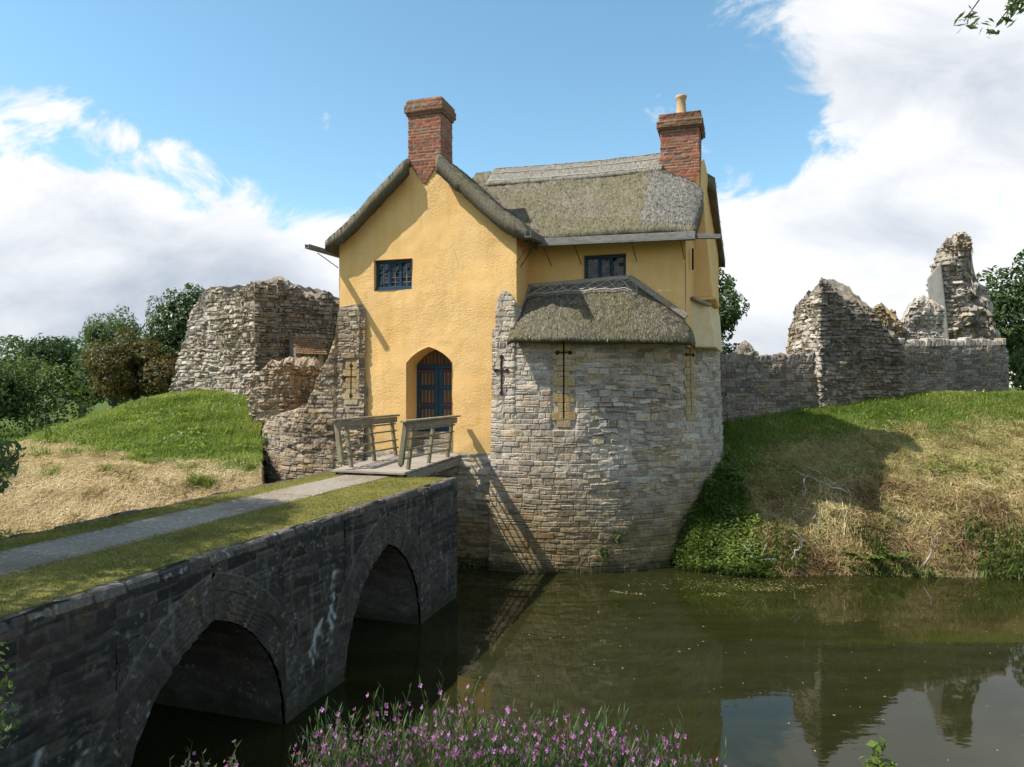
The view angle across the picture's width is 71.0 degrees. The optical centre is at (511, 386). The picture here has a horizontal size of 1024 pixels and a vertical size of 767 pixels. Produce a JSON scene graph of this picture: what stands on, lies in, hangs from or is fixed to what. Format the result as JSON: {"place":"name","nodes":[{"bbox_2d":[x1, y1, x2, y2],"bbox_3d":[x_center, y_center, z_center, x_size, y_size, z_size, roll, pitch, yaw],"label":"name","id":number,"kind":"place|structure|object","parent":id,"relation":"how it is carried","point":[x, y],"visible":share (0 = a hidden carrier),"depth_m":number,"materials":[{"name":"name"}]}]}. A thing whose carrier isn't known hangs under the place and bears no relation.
{"place":"outdoors","nodes":[
{"label":"outdoors","id":0,"kind":"place"},
{"bbox_2d":[0,387,1023,577],"bbox_3d":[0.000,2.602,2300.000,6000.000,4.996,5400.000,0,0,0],"label":"ground","id":1,"kind":"structure","parent":0,"point":[98,406],"depth_m":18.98,"materials":[{"name":"green plant"}]},
{"bbox_2d":[0,642,21,747],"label":"shrub","id":2,"kind":"object","parent":1,"relation":"on","point":[15,725],"visible":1,"depth_m":4.29,"materials":[{"name":"green plant"}]},
{"bbox_2d":[0,435,25,538],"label":"overhanging tree","id":3,"kind":"object","parent":1,"relation":"on","point":[5,464],"visible":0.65,"depth_m":9.90,"materials":[{"name":"green plant"}]},
{"bbox_2d":[0,424,57,446],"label":"grass","id":4,"kind":"structure","parent":1,"relation":"on","point":[19,432],"depth_m":35.82,"materials":[{"name":"green plant"}]},
{"bbox_2d":[0,333,87,427],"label":"tree","id":5,"kind":"object","parent":1,"relation":"on","point":[59,350],"visible":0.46,"depth_m":44.80,"materials":[{"name":"green plant"}]},
{"bbox_2d":[0,348,98,438],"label":"hedge tree","id":6,"kind":"object","parent":1,"relation":"on","point":[42,379],"visible":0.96,"depth_m":32.38,"materials":[{"name":"green plant"}]},
{"bbox_2d":[38,336,131,417],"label":"tree","id":7,"kind":"object","parent":1,"relation":"on","point":[80,407],"visible":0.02,"depth_m":59.33,"materials":[{"name":"green plant"}]},
{"bbox_2d":[65,349,162,405],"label":"tree","id":8,"kind":"object","parent":1,"relation":"on","point":[87,394],"visible":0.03,"depth_m":47.18,"materials":[{"name":"green plant"}]},
{"bbox_2d":[70,295,164,408],"bbox_3d":[-19.181,-0.805,35.065,4.302,7.467,3.704,0,0,0],"label":"willow tree","id":9,"kind":"object","parent":1,"relation":"on","point":[104,331],"visible":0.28,"depth_m":34.34,"materials":[{"name":"green plant"}]},
{"bbox_2d":[0,394,259,491],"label":"tussocks","id":10,"kind":"object","parent":1,"relation":"on","point":[195,480],"visible":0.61,"depth_m":17.86,"materials":[{"name":"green plant"}]},
{"bbox_2d":[83,326,177,400],"bbox_3d":[-15.036,-0.440,28.588,3.538,4.156,3.275,0,0,-27],"label":"rusty bush","id":11,"kind":"object","parent":1,"relation":"on","point":[117,371],"visible":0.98,"depth_m":27.89,"materials":[{"name":"brown plant"}]},
{"bbox_2d":[0,438,264,536],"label":"dry grass","id":12,"kind":"structure","parent":1,"relation":"on","point":[81,460],"depth_m":15.77,"materials":[{"name":"beige plant"}]},
{"bbox_2d":[14,388,264,482],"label":"grass","id":13,"kind":"structure","parent":1,"relation":"on","point":[92,421],"depth_m":20.60,"materials":[{"name":"green plant"}]},
{"bbox_2d":[137,282,204,383],"bbox_3d":[-14.157,-1.438,31.630,3.897,6.273,4.161,0,0,0],"label":"ivy tree","id":14,"kind":"object","parent":1,"relation":"on","point":[170,320],"visible":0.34,"depth_m":30.51,"materials":[{"name":"green plant"}]},
{"bbox_2d":[0,472,457,766],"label":"stone bridge","id":15,"kind":"structure","parent":1,"relation":"on","point":[223,630],"depth_m":8.61,"materials":[{"name":"grey stone"}]},
{"bbox_2d":[0,473,396,576],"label":"path","id":16,"kind":"structure","parent":15,"relation":"on","point":[31,555],"depth_m":9.28,"materials":[{"name":"stone"}]},
{"bbox_2d":[0,472,445,618],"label":"turf","id":17,"kind":"structure","parent":15,"relation":"on","point":[41,585],"depth_m":8.56,"materials":[{"name":"plant"}]},
{"bbox_2d":[330,414,460,476],"bbox_3d":[-2.463,1.291,15.813,1.780,1.267,3.023,0,0,18],"label":"timber footbridge","id":18,"kind":"object","parent":15,"relation":"on","point":[402,463],"visible":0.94,"depth_m":15.36,"materials":[{"name":"grey wood"}]},
{"bbox_2d":[168,276,338,395],"bbox_3d":[-8.914,-1.662,29.030,7.566,6.257,7.226,0,0,37],"label":"castle ruin","id":19,"kind":"object","parent":1,"relation":"on","point":[237,337],"visible":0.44,"depth_m":26.02,"materials":[{"name":"stone"}]},
{"bbox_2d":[245,356,321,431],"bbox_3d":[-6.697,0.857,22.732,3.404,3.687,2.299,0,0,0],"label":"ruin","id":20,"kind":"object","parent":1,"relation":"on","point":[282,386],"visible":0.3,"depth_m":21.83,"materials":[{"name":"stone"}]},
{"bbox_2d":[289,336,326,366],"bbox_3d":[-7.282,-0.610,25.589,1.174,2.420,0.821,0,0,-39],"label":"tiled hut","id":21,"kind":"object","parent":1,"relation":"on","point":[316,351],"visible":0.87,"depth_m":25.55,"materials":[{"name":"ceramic"}]},
{"bbox_2d":[294,715,335,766],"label":"willowherb","id":22,"kind":"object","parent":1,"relation":"on","point":[314,737],"visible":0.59,"depth_m":4.12,"materials":[{"name":"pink plant"}]},
{"bbox_2d":[262,304,368,483],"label":"ruined tower","id":23,"kind":"structure","parent":1,"relation":"on","point":[300,441],"depth_m":17.95,"materials":[{"name":"stone"}]},
{"bbox_2d":[300,725,335,766],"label":"willowherb","id":24,"kind":"object","parent":1,"relation":"on","point":[319,754],"visible":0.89,"depth_m":3.58,"materials":[{"name":"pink plant"}]},
{"bbox_2d":[296,725,342,766],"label":"willowherb","id":25,"kind":"object","parent":1,"relation":"on","point":[314,763],"visible":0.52,"depth_m":3.78,"materials":[{"name":"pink plant"}]},
{"bbox_2d":[320,710,341,756],"bbox_3d":[-0.981,2.757,3.938,0.202,1.886,0.224,4,-8,-44],"label":"willowherb","id":26,"kind":"object","parent":1,"relation":"on","point":[337,727],"visible":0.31,"depth_m":4.09,"materials":[{"name":"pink plant"}]},
{"bbox_2d":[316,718,348,766],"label":"willowherb","id":27,"kind":"object","parent":1,"relation":"on","point":[339,760],"visible":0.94,"depth_m":3.57,"materials":[{"name":"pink plant"}]},
{"bbox_2d":[317,697,356,766],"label":"willowherb","id":28,"kind":"object","parent":1,"relation":"on","point":[321,731],"visible":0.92,"depth_m":3.56,"materials":[{"name":"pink plant"}]},
{"bbox_2d":[334,732,378,766],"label":"willowherb","id":29,"kind":"object","parent":1,"relation":"on","point":[366,740],"visible":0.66,"depth_m":3.62,"materials":[{"name":"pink plant"}]},
{"bbox_2d":[353,685,392,766],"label":"willowherb","id":30,"kind":"object","parent":1,"relation":"on","point":[372,718],"visible":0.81,"depth_m":3.62,"materials":[{"name":"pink plant"}]},
{"bbox_2d":[366,713,401,766],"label":"willowherb","id":31,"kind":"object","parent":1,"relation":"on","point":[378,735],"visible":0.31,"depth_m":3.92,"materials":[{"name":"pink plant"}]},
{"bbox_2d":[370,682,409,766],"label":"willowherb","id":32,"kind":"object","parent":1,"relation":"on","point":[381,744],"visible":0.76,"depth_m":3.69,"materials":[{"name":"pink plant"}]},
{"bbox_2d":[378,724,412,766],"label":"willowherb","id":33,"kind":"object","parent":1,"relation":"on","point":[404,753],"visible":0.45,"depth_m":3.86,"materials":[{"name":"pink plant"}]},
{"bbox_2d":[390,683,410,748],"bbox_3d":[-0.622,2.917,4.402,0.180,2.211,0.269,-3,-5,-7],"label":"willowherb","id":34,"kind":"object","parent":1,"relation":"on","point":[396,731],"visible":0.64,"depth_m":4.45,"materials":[{"name":"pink plant"}]},
{"bbox_2d":[393,716,407,766],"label":"willowherb","id":35,"kind":"object","parent":1,"relation":"on","point":[400,755],"visible":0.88,"depth_m":3.59,"materials":[{"name":"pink plant"}]},
{"bbox_2d":[378,704,428,766],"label":"willowherb","id":36,"kind":"object","parent":1,"relation":"on","point":[403,736],"visible":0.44,"depth_m":4.09,"materials":[{"name":"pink plant"}]},
{"bbox_2d":[408,709,440,766],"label":"willowherb","id":37,"kind":"object","parent":1,"relation":"on","point":[433,751],"visible":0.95,"depth_m":3.59,"materials":[{"name":"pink plant"}]},
{"bbox_2d":[406,697,447,766],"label":"willowherb","id":38,"kind":"object","parent":1,"relation":"on","point":[427,724],"visible":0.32,"depth_m":4.21,"materials":[{"name":"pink plant"}]},
{"bbox_2d":[418,690,438,766],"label":"willowherb","id":39,"kind":"object","parent":1,"relation":"on","point":[429,729],"visible":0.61,"depth_m":3.77,"materials":[{"name":"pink plant"}]},
{"bbox_2d":[417,713,447,766],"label":"willowherb","id":40,"kind":"object","parent":1,"relation":"on","point":[420,729],"visible":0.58,"depth_m":3.81,"materials":[{"name":"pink plant"}]},
{"bbox_2d":[424,715,445,761],"bbox_3d":[-0.439,2.807,3.934,0.155,2.103,0.238,0,0,-5],"label":"willowherb","id":41,"kind":"object","parent":1,"relation":"on","point":[426,743],"visible":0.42,"depth_m":3.87,"materials":[{"name":"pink plant"}]},
{"bbox_2d":[418,675,458,762],"bbox_3d":[-0.363,2.810,4.114,0.234,2.261,0.238,-4,-2,-17],"label":"willowherb","id":42,"kind":"object","parent":1,"relation":"on","point":[420,686],"visible":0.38,"depth_m":4.17,"materials":[{"name":"green plant"}]},
{"bbox_2d":[434,719,455,766],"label":"willowherb","id":43,"kind":"object","parent":1,"relation":"on","point":[446,738],"visible":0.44,"depth_m":3.74,"materials":[{"name":"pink plant"}]},
{"bbox_2d":[427,719,471,766],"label":"willowherb","id":44,"kind":"object","parent":1,"relation":"on","point":[461,737],"visible":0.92,"depth_m":3.50,"materials":[{"name":"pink plant"}]},
{"bbox_2d":[430,728,468,766],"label":"willowherb","id":45,"kind":"object","parent":1,"relation":"on","point":[439,763],"visible":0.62,"depth_m":3.59,"materials":[{"name":"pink plant"}]},
{"bbox_2d":[443,720,460,766],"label":"willowherb","id":46,"kind":"object","parent":1,"relation":"on","point":[451,757],"visible":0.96,"depth_m":3.44,"materials":[{"name":"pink plant"}]},
{"bbox_2d":[444,714,477,766],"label":"willowherb","id":47,"kind":"object","parent":1,"relation":"on","point":[475,745],"visible":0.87,"depth_m":3.56,"materials":[{"name":"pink plant"}]},
{"bbox_2d":[455,691,481,765],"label":"willowherb","id":48,"kind":"object","parent":1,"relation":"on","point":[465,718],"visible":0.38,"depth_m":4.19,"materials":[{"name":"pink plant"}]},
{"bbox_2d":[453,678,490,766],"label":"willowherb","id":49,"kind":"object","parent":1,"relation":"on","point":[469,724],"visible":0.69,"depth_m":3.70,"materials":[{"name":"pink plant"}]},
{"bbox_2d":[468,734,497,766],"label":"willowherb","id":50,"kind":"object","parent":1,"relation":"on","point":[491,748],"visible":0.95,"depth_m":3.57,"materials":[{"name":"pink plant"}]},
{"bbox_2d":[474,717,501,766],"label":"willowherb","id":51,"kind":"object","parent":1,"relation":"on","point":[476,731],"visible":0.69,"depth_m":3.73,"materials":[{"name":"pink plant"}]},
{"bbox_2d":[479,698,501,758],"bbox_3d":[-0.125,2.780,3.971,0.181,2.223,0.237,0,0,-20],"label":"willowherb","id":52,"kind":"object","parent":1,"relation":"on","point":[484,724],"visible":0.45,"depth_m":3.94,"materials":[{"name":"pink plant"}]},
{"bbox_2d":[484,685,512,766],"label":"willowherb","id":53,"kind":"object","parent":1,"relation":"on","point":[507,712],"visible":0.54,"depth_m":3.85,"materials":[{"name":"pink plant"}]},
{"bbox_2d":[334,730,672,766],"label":"undergrowth","id":54,"kind":"object","parent":1,"relation":"on","point":[424,758],"visible":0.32,"depth_m":3.81,"materials":[{"name":"green plant"}]},
{"bbox_2d":[492,720,523,766],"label":"willowherb","id":55,"kind":"object","parent":1,"relation":"on","point":[506,751],"visible":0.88,"depth_m":3.60,"materials":[{"name":"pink plant"}]},
{"bbox_2d":[497,730,527,766],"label":"willowherb","id":56,"kind":"object","parent":1,"relation":"on","point":[521,762],"visible":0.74,"depth_m":3.66,"materials":[{"name":"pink plant"}]},
{"bbox_2d":[305,94,724,572],"bbox_3d":[0.772,-1.320,19.371,9.643,12.440,7.740,0,0,18],"label":"gatehouse","id":57,"kind":"object","parent":1,"relation":"on","point":[550,334],"visible":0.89,"depth_m":16.88,"materials":[{"name":"yellow stone"}]},
{"bbox_2d":[375,259,411,290],"bbox_3d":[-2.878,-2.745,17.641,1.024,0.748,0.141,0,0,18],"label":"window","id":58,"kind":"structure","parent":57,"relation":"in","point":[390,274],"depth_m":17.66,"materials":[{"name":"blue glass"}]},
{"bbox_2d":[417,350,451,430],"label":"door","id":59,"kind":"structure","parent":57,"relation":"in","point":[434,370],"depth_m":17.86,"materials":[{"name":"blue wood"}]},
{"bbox_2d":[585,254,625,278],"bbox_3d":[2.231,-2.800,17.134,1.004,0.698,0.141,0,0,18],"label":"window","id":60,"kind":"structure","parent":57,"relation":"in","point":[598,266],"depth_m":17.15,"materials":[{"name":"blue glass"}]},
{"bbox_2d":[500,725,544,766],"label":"willowherb","id":61,"kind":"object","parent":1,"relation":"on","point":[534,751],"visible":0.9,"depth_m":3.61,"materials":[{"name":"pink plant"}]},
{"bbox_2d":[505,699,540,766],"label":"willowherb","id":62,"kind":"object","parent":1,"relation":"on","point":[512,728],"visible":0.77,"depth_m":3.77,"materials":[{"name":"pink plant"}]},
{"bbox_2d":[497,710,553,766],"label":"willowherb","id":63,"kind":"object","parent":1,"relation":"on","point":[503,747],"visible":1,"depth_m":3.49,"materials":[{"name":"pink plant"}]},
{"bbox_2d":[523,713,550,766],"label":"willowherb","id":64,"kind":"object","parent":1,"relation":"on","point":[543,761],"visible":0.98,"depth_m":3.61,"materials":[{"name":"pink plant"}]},
{"bbox_2d":[530,703,558,757],"bbox_3d":[0.128,2.991,4.256,0.226,2.246,0.184,4,0,37],"label":"willowherb","id":65,"kind":"object","parent":1,"relation":"on","point":[550,724],"visible":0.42,"depth_m":4.26,"materials":[{"name":"pink plant"}]},
{"bbox_2d":[536,709,570,766],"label":"willowherb","id":66,"kind":"object","parent":1,"relation":"on","point":[550,745],"visible":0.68,"depth_m":3.79,"materials":[{"name":"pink plant"}]},
{"bbox_2d":[532,703,576,765],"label":"willowherb","id":67,"kind":"object","parent":1,"relation":"on","point":[556,737],"visible":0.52,"depth_m":4.05,"materials":[{"name":"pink plant"}]},
{"bbox_2d":[552,729,580,766],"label":"willowherb","id":68,"kind":"object","parent":1,"relation":"on","point":[563,747],"visible":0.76,"depth_m":3.66,"materials":[{"name":"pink plant"}]},
{"bbox_2d":[556,700,580,766],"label":"willowherb","id":69,"kind":"object","parent":1,"relation":"on","point":[560,722],"visible":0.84,"depth_m":3.72,"materials":[{"name":"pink plant"}]},
{"bbox_2d":[555,730,589,766],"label":"willowherb","id":70,"kind":"object","parent":1,"relation":"on","point":[568,754],"visible":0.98,"depth_m":3.57,"materials":[{"name":"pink plant"}]},
{"bbox_2d":[562,712,597,766],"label":"willowherb","id":71,"kind":"object","parent":1,"relation":"on","point":[574,739],"visible":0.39,"depth_m":3.90,"materials":[{"name":"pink plant"}]},
{"bbox_2d":[570,718,599,766],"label":"willowherb","id":72,"kind":"object","parent":1,"relation":"on","point":[589,752],"visible":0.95,"depth_m":3.66,"materials":[{"name":"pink plant"}]},
{"bbox_2d":[591,706,607,766],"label":"willowherb","id":73,"kind":"object","parent":1,"relation":"on","point":[597,755],"visible":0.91,"depth_m":3.61,"materials":[{"name":"green plant"}]},
{"bbox_2d":[596,726,618,766],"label":"willowherb","id":74,"kind":"object","parent":1,"relation":"on","point":[614,739],"visible":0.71,"depth_m":3.80,"materials":[{"name":"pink plant"}]},
{"bbox_2d":[596,703,645,766],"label":"willowherb","id":75,"kind":"object","parent":1,"relation":"on","point":[623,738],"visible":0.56,"depth_m":3.99,"materials":[{"name":"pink plant"}]},
{"bbox_2d":[629,738,664,766],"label":"willowherb","id":76,"kind":"object","parent":1,"relation":"on","point":[637,756],"visible":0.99,"depth_m":3.42,"materials":[{"name":"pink plant"}]},
{"bbox_2d":[635,716,664,766],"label":"willowherb","id":77,"kind":"object","parent":1,"relation":"on","point":[644,748],"visible":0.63,"depth_m":3.90,"materials":[{"name":"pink plant"}]},
{"bbox_2d":[656,721,680,766],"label":"willowherb","id":78,"kind":"object","parent":1,"relation":"on","point":[665,756],"visible":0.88,"depth_m":3.78,"materials":[{"name":"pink plant"}]},
{"bbox_2d":[657,705,683,766],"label":"willowherb","id":79,"kind":"object","parent":1,"relation":"on","point":[677,727],"visible":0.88,"depth_m":3.81,"materials":[{"name":"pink plant"}]},
{"bbox_2d":[688,739,716,766],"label":"willowherb","id":80,"kind":"object","parent":1,"relation":"on","point":[694,763],"visible":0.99,"depth_m":3.87,"materials":[{"name":"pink plant"}]},
{"bbox_2d":[666,443,777,577],"bbox_3d":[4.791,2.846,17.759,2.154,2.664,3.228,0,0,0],"label":"weeds","id":81,"kind":"object","parent":1,"relation":"on","point":[735,471],"visible":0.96,"depth_m":17.09,"materials":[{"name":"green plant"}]},
{"bbox_2d":[719,267,749,354],"bbox_3d":[9.341,-2.766,33.578,3.721,6.687,3.130,0,0,42],"label":"yew tree","id":82,"kind":"object","parent":1,"relation":"on","point":[733,311],"visible":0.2,"depth_m":32.83,"materials":[{"name":"green plant"}]},
{"bbox_2d":[734,340,758,355],"bbox_3d":[8.432,-0.463,25.884,1.120,2.480,0.998,0,0,0],"label":"ruin stump","id":83,"kind":"object","parent":1,"relation":"on","point":[745,347],"visible":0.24,"depth_m":25.62,"materials":[{"name":"stone"}]},
{"bbox_2d":[720,352,817,422],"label":"boundary wall","id":84,"kind":"structure","parent":1,"relation":"on","point":[752,385],"depth_m":21.69,"materials":[{"name":"stone"}]},
{"bbox_2d":[785,277,906,407],"bbox_3d":[10.995,-1.320,24.013,4.253,4.917,2.903,0,0,-17],"label":"castle ruin","id":85,"kind":"object","parent":1,"relation":"on","point":[847,337],"visible":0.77,"depth_m":22.68,"materials":[{"name":"stone"}]},
{"bbox_2d":[699,469,1023,577],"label":"dry grass","id":86,"kind":"object","parent":1,"relation":"on","point":[951,525],"visible":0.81,"depth_m":16.88,"materials":[{"name":"beige plant"}]},
{"bbox_2d":[840,551,885,560],"bbox_3d":[8.046,3.825,16.210,0.812,0.168,0.970,0,0,-33],"label":"dock plant","id":87,"kind":"object","parent":1,"relation":"on","point":[871,557],"visible":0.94,"depth_m":16.13,"materials":[{"name":"green plant"}]},
{"bbox_2d":[859,736,897,766],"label":"bramble shoot","id":88,"kind":"object","parent":1,"relation":"on","point":[876,761],"visible":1,"depth_m":3.24,"materials":[{"name":"green plant"}]},
{"bbox_2d":[737,513,1023,579],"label":"weeds","id":89,"kind":"object","parent":1,"relation":"on","point":[987,568],"visible":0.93,"depth_m":16.10,"materials":[{"name":"green plant"}]},
{"bbox_2d":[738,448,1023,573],"bbox_3d":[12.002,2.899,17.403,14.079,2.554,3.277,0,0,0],"label":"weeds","id":90,"kind":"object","parent":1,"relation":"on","point":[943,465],"visible":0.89,"depth_m":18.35,"materials":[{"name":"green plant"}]},
{"bbox_2d":[743,410,1023,554],"bbox_3d":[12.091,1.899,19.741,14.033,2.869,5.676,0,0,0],"label":"dry grass","id":91,"kind":"object","parent":1,"relation":"on","point":[863,444],"visible":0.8,"depth_m":19.23,"materials":[{"name":"beige plant"}]},
{"bbox_2d":[873,302,902,337],"bbox_3d":[14.064,-1.219,27.285,2.000,4.020,1.519,0,0,0],"label":"castle ruin","id":92,"kind":"object","parent":1,"relation":"on","point":[890,320],"visible":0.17,"depth_m":26.84,"materials":[{"name":"stone"}]},
{"bbox_2d":[880,551,921,559],"bbox_3d":[8.722,3.787,16.190,0.800,0.166,0.923,0,0,-7],"label":"dock plant","id":93,"kind":"object","parent":1,"relation":"on","point":[901,556],"visible":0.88,"depth_m":16.06,"materials":[{"name":"green plant"}]},
{"bbox_2d":[900,295,945,340],"bbox_3d":[15.945,-1.387,28.393,2.518,4.419,1.617,0,0,0],"label":"castle ruin","id":94,"kind":"object","parent":1,"relation":"on","point":[923,316],"visible":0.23,"depth_m":27.86,"materials":[{"name":"stone"}]},
{"bbox_2d":[898,337,1008,393],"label":"boundary wall","id":95,"kind":"structure","parent":1,"relation":"on","point":[964,364],"depth_m":24.18,"materials":[{"name":"stone"}]},
{"bbox_2d":[926,231,1000,339],"bbox_3d":[18.967,-2.961,30.442,3.649,7.481,2.636,0,0,0],"label":"pillar ruin","id":96,"kind":"object","parent":1,"relation":"on","point":[956,288],"visible":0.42,"depth_m":29.52,"materials":[{"name":"stone"}]},
{"bbox_2d":[954,0,1023,37],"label":"ash tree","id":97,"kind":"object","parent":1,"relation":"on","point":[1013,7],"visible":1,"depth_m":4.01,"materials":[{"name":"green plant"}]},
{"bbox_2d":[975,249,1023,390],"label":"broadleaf tree","id":98,"kind":"object","parent":1,"relation":"on","point":[1013,334],"visible":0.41,"depth_m":37.11,"materials":[{"name":"green plant"}]},
{"bbox_2d":[1008,349,1023,390],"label":"hedge bush","id":99,"kind":"object","parent":1,"relation":"on","point":[1017,379],"visible":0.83,"depth_m":31.34,"materials":[{"name":"green plant"}]},
{"bbox_2d":[0,0,1023,386],"label":"sky","id":100,"kind":"structure","parent":0,"point":[148,148],"materials":[{"name":"blue"}]},
{"bbox_2d":[131,565,1023,766],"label":"water","id":101,"kind":"structure","parent":0,"point":[941,659],"depth_m":10.63,"materials":[{"name":"green liquid"}]},
{"bbox_2d":[479,575,1023,750],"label":"floating leaves","id":102,"kind":"object","parent":101,"relation":"on","point":[725,593],"visible":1,"depth_m":14.83,"materials":[{"name":"green plant"}]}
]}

